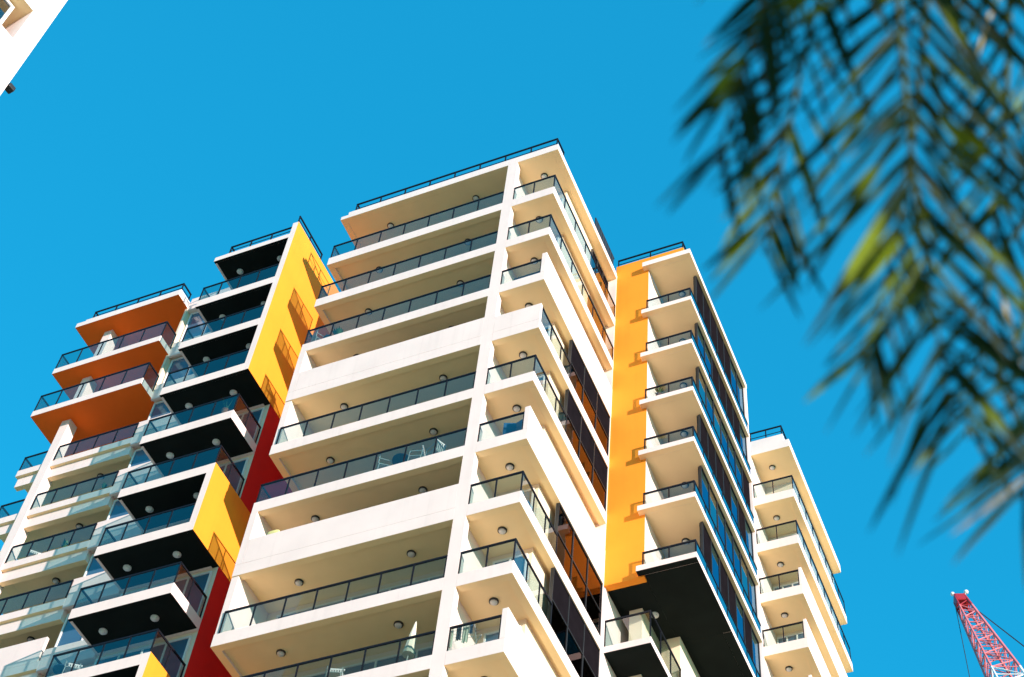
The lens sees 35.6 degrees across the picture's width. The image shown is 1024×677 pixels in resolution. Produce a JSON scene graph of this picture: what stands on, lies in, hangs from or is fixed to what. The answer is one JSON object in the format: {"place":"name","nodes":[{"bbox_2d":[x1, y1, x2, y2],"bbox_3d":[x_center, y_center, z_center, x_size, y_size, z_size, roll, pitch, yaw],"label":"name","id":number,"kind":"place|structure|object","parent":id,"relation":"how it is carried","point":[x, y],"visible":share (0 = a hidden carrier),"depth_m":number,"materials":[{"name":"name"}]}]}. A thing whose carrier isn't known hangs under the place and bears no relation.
{"place":"outdoors","nodes":[
{"label":"outdoors","id":0,"kind":"place"},
{"bbox_2d":[0,0,66,94],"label":"white building","id":1,"kind":"structure","parent":0,"point":[24,25],"depth_m":44.40,"materials":[{"name":"white paint"}]},
{"bbox_2d":[0,0,14,23],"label":"window","id":2,"kind":"structure","parent":1,"relation":"in","point":[6,7],"depth_m":44.43,"materials":[{"name":"white"}]},
{"bbox_2d":[267,530,279,534],"bbox_3d":[-7.936,6.475,53.075,0.480,0.220,0.140,-16,-57,17],"label":"cushion","id":3,"kind":"object","parent":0,"point":[273,531],"visible":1,"depth_m":53.03,"materials":[{"name":"yellow fabric"}]},
{"bbox_2d":[0,138,852,676],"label":"apartment building","id":4,"kind":"structure","parent":0,"point":[604,512],"depth_m":58.88,"materials":[{"name":"white concrete"}]},
{"bbox_2d":[28,550,40,556],"bbox_3d":[-18.565,8.467,61.971,0.494,0.941,0.470,21,-54,-10],"label":"chair","id":5,"kind":"object","parent":4,"relation":"on","point":[31,553],"visible":0.42,"depth_m":61.90,"materials":[{"name":"grey plastic"}]},
{"bbox_2d":[52,664,65,674],"bbox_3d":[-14.773,11.049,52.059,0.600,0.627,0.600,-16,-57,17],"label":"table","id":6,"kind":"object","parent":4,"relation":"on","point":[57,669],"visible":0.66,"depth_m":52.23,"materials":[{"name":"blue"}]},
{"bbox_2d":[60,539,68,547],"bbox_3d":[-17.259,8.127,61.532,0.364,0.841,0.430,-27,-61,23],"label":"potted plant","id":7,"kind":"object","parent":4,"relation":"on","point":[64,544],"visible":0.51,"depth_m":61.60,"materials":[{"name":"green plant"}]},
{"bbox_2d":[54,613,83,646],"bbox_3d":[-15.094,10.383,56.507,2.288,2.374,0.077,-16,-57,17],"label":"window","id":8,"kind":"structure","parent":4,"relation":"in","point":[68,634],"depth_m":56.76,"materials":[{"name":"blue glass"}]},
{"bbox_2d":[62,661,82,673],"bbox_3d":[-14.353,10.839,52.062,0.494,0.941,0.470,12,-53,-3],"label":"chair","id":9,"kind":"object","parent":4,"relation":"on","point":[68,668],"visible":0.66,"depth_m":52.00,"materials":[{"name":"grey"}]},
{"bbox_2d":[83,554,103,576],"bbox_3d":[-14.861,8.582,58.937,2.288,2.392,0.077,-16,-57,17],"label":"window","id":10,"kind":"structure","parent":4,"relation":"in","point":[93,567],"depth_m":59.52,"materials":[{"name":"blue glass"}]},
{"bbox_2d":[107,499,128,519],"bbox_3d":[-14.626,6.776,61.375,2.288,2.392,0.077,-16,-57,17],"label":"window","id":11,"kind":"structure","parent":4,"relation":"in","point":[117,509],"depth_m":62.02,"materials":[{"name":"blue glass"}]},
{"bbox_2d":[128,448,149,467],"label":"window","id":12,"kind":"structure","parent":4,"relation":"in","point":[139,456],"depth_m":64.49,"materials":[{"name":"blue glass"}]},
{"bbox_2d":[148,401,170,419],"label":"window","id":13,"kind":"structure","parent":4,"relation":"in","point":[159,408],"depth_m":66.93,"materials":[{"name":"blue glass"}]},
{"bbox_2d":[163,357,193,382],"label":"window","id":14,"kind":"structure","parent":4,"relation":"in","point":[179,363],"depth_m":69.13,"materials":[{"name":"blue glass"}]},
{"bbox_2d":[180,312,210,340],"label":"window","id":15,"kind":"structure","parent":4,"relation":"in","point":[195,318],"depth_m":71.61,"materials":[{"name":"blue glass"}]},
{"bbox_2d":[221,399,233,412],"bbox_3d":[-10.941,2.693,61.026,0.571,1.160,0.531,7,-53,1],"label":"potted plant","id":16,"kind":"object","parent":4,"relation":"on","point":[224,409],"visible":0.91,"depth_m":60.79,"materials":[{"name":"green plant"}]},
{"bbox_2d":[311,329,323,341],"bbox_3d":[-7.592,0.152,62.515,0.470,0.941,0.494,32,-57,-18],"label":"chair","id":17,"kind":"object","parent":4,"relation":"on","point":[314,337],"visible":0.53,"depth_m":62.51,"materials":[{"name":"grey"}]},
{"bbox_2d":[325,666,344,676],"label":"chair","id":18,"kind":"object","parent":4,"relation":"on","point":[332,673],"visible":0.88,"depth_m":46.64,"materials":[{"name":"grey"}]},
{"bbox_2d":[332,326,342,334],"bbox_3d":[-6.804,-0.099,62.244,0.531,0.925,0.490,-16,-57,17],"label":"potted plant","id":19,"kind":"object","parent":4,"relation":"on","point":[337,331],"visible":0.41,"depth_m":62.33,"materials":[{"name":"green plant"}]},
{"bbox_2d":[376,454,391,469],"bbox_3d":[-4.335,4.397,53.986,0.470,0.941,0.494,13,-53,-4],"label":"chair","id":20,"kind":"object","parent":4,"relation":"on","point":[380,465],"visible":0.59,"depth_m":53.87,"materials":[{"name":"grey"}]},
{"bbox_2d":[392,453,408,464],"bbox_3d":[-3.733,4.364,53.767,0.720,0.727,0.720,-16,-57,17],"label":"table","id":21,"kind":"object","parent":4,"relation":"on","point":[397,458],"visible":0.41,"depth_m":53.96,"materials":[{"name":"blue"}]},
{"bbox_2d":[402,621,416,660],"bbox_3d":[-3.000,8.958,46.419,0.429,1.902,0.400,-16,-57,17],"label":"parasol","id":22,"kind":"object","parent":4,"relation":"on","point":[408,652],"visible":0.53,"depth_m":46.23,"materials":[{"name":"grey fabric"}]},
{"bbox_2d":[407,445,425,460],"bbox_3d":[-3.223,4.076,53.641,0.470,0.941,0.494,-3,-54,8],"label":"chair","id":23,"kind":"object","parent":4,"relation":"on","point":[411,457],"visible":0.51,"depth_m":53.55,"materials":[{"name":"grey"}]},
{"bbox_2d":[426,439,445,455],"bbox_3d":[-2.572,3.882,53.435,0.494,0.941,0.470,38,-59,-21],"label":"chair","id":24,"kind":"object","parent":4,"relation":"on","point":[439,442],"visible":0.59,"depth_m":53.45,"materials":[{"name":"grey"}]},
{"bbox_2d":[449,624,481,646],"bbox_3d":[-1.432,8.739,45.551,0.922,1.019,0.548,-16,-57,17],"label":"clothes airer","id":25,"kind":"object","parent":4,"relation":"on","point":[465,632],"visible":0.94,"depth_m":45.55,"materials":[{"name":"grey"}]},
{"bbox_2d":[547,567,599,676],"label":"window","id":26,"kind":"structure","parent":4,"relation":"in","point":[567,623],"depth_m":50.52,"materials":[{"name":"black glass"}]},
{"bbox_2d":[553,503,602,634],"bbox_3d":[2.201,7.713,53.011,0.127,2.498,4.005,-16,-57,17],"label":"window","id":27,"kind":"structure","parent":4,"relation":"in","point":[571,554],"depth_m":53.02,"materials":[{"name":"black"}]},
{"bbox_2d":[562,389,607,511],"bbox_3d":[2.668,4.106,57.879,0.127,2.516,4.005,-16,-57,17],"label":"window","id":28,"kind":"structure","parent":4,"relation":"in","point":[578,433],"depth_m":57.90,"materials":[{"name":"black glass"}]},
{"bbox_2d":[567,340,609,455],"bbox_3d":[2.902,2.308,60.306,0.127,2.489,4.005,-16,-57,17],"label":"window","id":29,"kind":"structure","parent":4,"relation":"in","point":[580,378],"depth_m":60.34,"materials":[{"name":"black glass"}]},
{"bbox_2d":[587,295,605,342],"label":"window","id":30,"kind":"structure","parent":4,"relation":"in","point":[589,305],"depth_m":66.03,"materials":[{"name":"orange glass"}]},
{"bbox_2d":[590,249,608,301],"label":"window","id":31,"kind":"structure","parent":4,"relation":"in","point":[592,263],"depth_m":68.75,"materials":[{"name":"orange"}]},
{"bbox_2d":[654,387,663,395],"bbox_3d":[5.721,2.138,62.207,0.416,0.671,0.296,-16,-57,17],"label":"potted plant","id":32,"kind":"object","parent":4,"relation":"on","point":[660,391],"visible":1,"depth_m":62.25,"materials":[{"name":"green plant"}]},
{"bbox_2d":[693,276,744,414],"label":"window","id":33,"kind":"structure","parent":4,"relation":"in","point":[700,298],"depth_m":70.46,"materials":[{"name":"black"}]},
{"bbox_2d":[694,323,747,459],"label":"window","id":34,"kind":"structure","parent":4,"relation":"in","point":[700,340],"depth_m":67.85,"materials":[{"name":"blue glass"}]},
{"bbox_2d":[696,366,750,508],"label":"window","id":35,"kind":"structure","parent":4,"relation":"in","point":[701,384],"depth_m":65.41,"materials":[{"name":"blue glass"}]},
{"bbox_2d":[697,414,753,559],"bbox_3d":[8.389,6.271,62.549,0.145,2.756,6.622,-16,-57,17],"label":"window","id":36,"kind":"structure","parent":4,"relation":"in","point":[702,432],"depth_m":62.93,"materials":[{"name":"blue glass"}]},
{"bbox_2d":[698,466,757,616],"bbox_3d":[8.156,8.069,60.122,0.145,2.782,6.622,-16,-57,17],"label":"window","id":37,"kind":"structure","parent":4,"relation":"in","point":[705,489],"depth_m":60.48,"materials":[{"name":"blue glass"}]},
{"bbox_2d":[699,522,760,675],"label":"window","id":38,"kind":"structure","parent":4,"relation":"in","point":[707,547],"depth_m":58.03,"materials":[{"name":"blue glass"}]},
{"bbox_2d":[0,0,1023,676],"label":"sky","id":39,"kind":"structure","parent":0,"point":[142,142],"materials":[{"name":"blue"}]},
{"bbox_2d":[502,419,522,434],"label":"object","id":40,"kind":"object","parent":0,"point":[510,427],"visible":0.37,"depth_m":52.88,"materials":[{"name":"blue"}]},
{"bbox_2d":[514,271,539,279],"bbox_3d":[0.704,-2.227,59.906,1.200,0.860,0.450,-16,-57,17],"label":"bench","id":41,"kind":"object","parent":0,"point":[526,275],"visible":0.25,"depth_m":59.80,"materials":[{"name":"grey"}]},
{"bbox_2d":[655,0,1023,564],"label":"palm tree","id":42,"kind":"object","parent":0,"point":[870,258],"visible":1,"depth_m":2.57,"materials":[{"name":"green plant"}]},
{"bbox_2d":[950,590,1023,676],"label":"tower crane","id":43,"kind":"object","parent":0,"point":[962,601],"visible":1,"depth_m":130.31,"materials":[{"name":"red metal"}]}
]}

